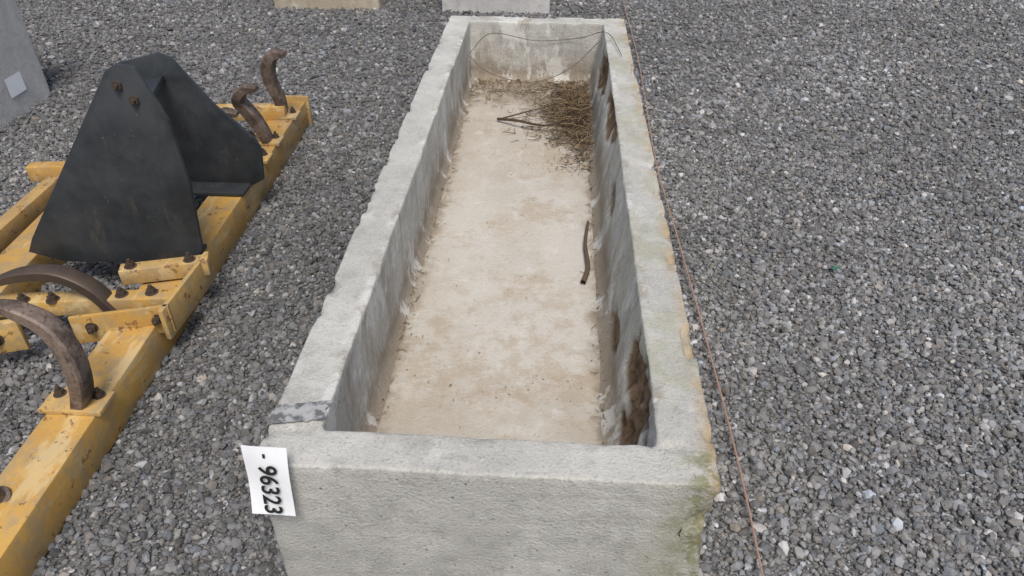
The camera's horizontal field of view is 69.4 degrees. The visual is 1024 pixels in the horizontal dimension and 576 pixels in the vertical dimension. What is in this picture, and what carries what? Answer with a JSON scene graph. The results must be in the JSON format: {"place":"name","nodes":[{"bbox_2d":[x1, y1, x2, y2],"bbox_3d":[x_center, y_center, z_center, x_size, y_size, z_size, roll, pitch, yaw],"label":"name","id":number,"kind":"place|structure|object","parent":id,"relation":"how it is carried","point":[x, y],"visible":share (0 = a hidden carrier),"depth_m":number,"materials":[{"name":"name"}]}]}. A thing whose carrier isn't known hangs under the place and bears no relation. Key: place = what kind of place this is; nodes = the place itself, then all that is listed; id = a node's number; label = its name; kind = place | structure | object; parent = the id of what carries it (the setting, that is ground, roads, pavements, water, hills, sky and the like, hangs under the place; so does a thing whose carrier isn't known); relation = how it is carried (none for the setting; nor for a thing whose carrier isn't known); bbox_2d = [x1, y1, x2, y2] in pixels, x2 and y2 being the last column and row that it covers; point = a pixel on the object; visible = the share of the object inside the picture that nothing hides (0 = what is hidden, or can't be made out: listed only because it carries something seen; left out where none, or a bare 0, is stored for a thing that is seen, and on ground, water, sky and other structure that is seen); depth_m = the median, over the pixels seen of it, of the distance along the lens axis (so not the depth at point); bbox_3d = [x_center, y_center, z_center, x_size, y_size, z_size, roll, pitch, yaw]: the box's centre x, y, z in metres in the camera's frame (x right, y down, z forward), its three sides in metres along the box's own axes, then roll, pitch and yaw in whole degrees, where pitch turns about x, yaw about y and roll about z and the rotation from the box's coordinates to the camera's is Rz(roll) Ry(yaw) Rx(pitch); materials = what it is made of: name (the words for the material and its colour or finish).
{"place":"outdoors","nodes":[
{"label":"outdoors","id":0,"kind":"place"},
{"bbox_2d":[0,0,1023,575],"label":"ground","id":1,"kind":"structure","parent":0,"point":[216,534],"depth_m":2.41,"materials":[{"name":"grey gravel"}]},
{"bbox_2d":[0,0,51,128],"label":"concrete tank","id":2,"kind":"object","parent":1,"relation":"on","point":[24,86],"visible":0.96,"depth_m":3.51,"materials":[{"name":"concrete"}]},
{"bbox_2d":[0,47,312,575],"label":"cultivator","id":3,"kind":"object","parent":1,"relation":"on","point":[161,141],"visible":1,"depth_m":2.12,"materials":[{"name":"yellow paint"}]},
{"bbox_2d":[274,0,385,9],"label":"stone trough","id":4,"kind":"object","parent":1,"relation":"on","point":[339,4],"visible":0.73,"depth_m":5.00,"materials":[{"name":"beige concrete"}]},
{"bbox_2d":[259,16,719,575],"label":"concrete trough","id":5,"kind":"object","parent":1,"relation":"on","point":[497,458],"visible":0.98,"depth_m":1.77,"materials":[{"name":"grey concrete"}]},
{"bbox_2d":[241,445,295,515],"bbox_3d":[-0.420,0.335,1.276,0.078,0.155,0.011,5,28,5],"label":"price label","id":6,"kind":"object","parent":5,"relation":"attached to","point":[269,479],"visible":1,"depth_m":1.27,"materials":[{"name":"paper"}]},
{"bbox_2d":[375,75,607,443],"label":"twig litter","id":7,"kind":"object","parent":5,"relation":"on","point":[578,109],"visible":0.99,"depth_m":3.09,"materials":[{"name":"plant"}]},
{"bbox_2d":[469,41,599,82],"bbox_3d":[0.101,-1.016,3.326,0.594,0.148,0.117,-1,36,-1],"label":"thin wire","id":8,"kind":"object","parent":5,"relation":"attached to","point":[540,80],"visible":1,"depth_m":3.34,"materials":[{"name":"metal"}]},
{"bbox_2d":[469,32,621,54],"bbox_3d":[0.191,-1.073,3.230,0.680,0.095,0.375,13,38,17],"label":"thin wire","id":9,"kind":"object","parent":5,"relation":"attached to","point":[549,40],"visible":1,"depth_m":3.38,"materials":[{"name":"metal"}]},
{"bbox_2d":[580,221,589,284],"bbox_3d":[0.234,-0.116,2.299,0.027,0.022,0.342,4,36,6],"label":"stick","id":10,"kind":"object","parent":5,"relation":"on","point":[585,274],"visible":1,"depth_m":2.25,"materials":[{"name":"brown wood"}]},
{"bbox_2d":[441,0,549,13],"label":"stone trough","id":11,"kind":"object","parent":1,"relation":"on","point":[514,6],"visible":0.84,"depth_m":4.92,"materials":[{"name":"concrete"}]},
{"bbox_2d":[623,1,763,575],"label":"rusty wire","id":12,"kind":"object","parent":1,"relation":"on","point":[756,545],"visible":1,"depth_m":2.07,"materials":[{"name":"brown metal"}]}
]}

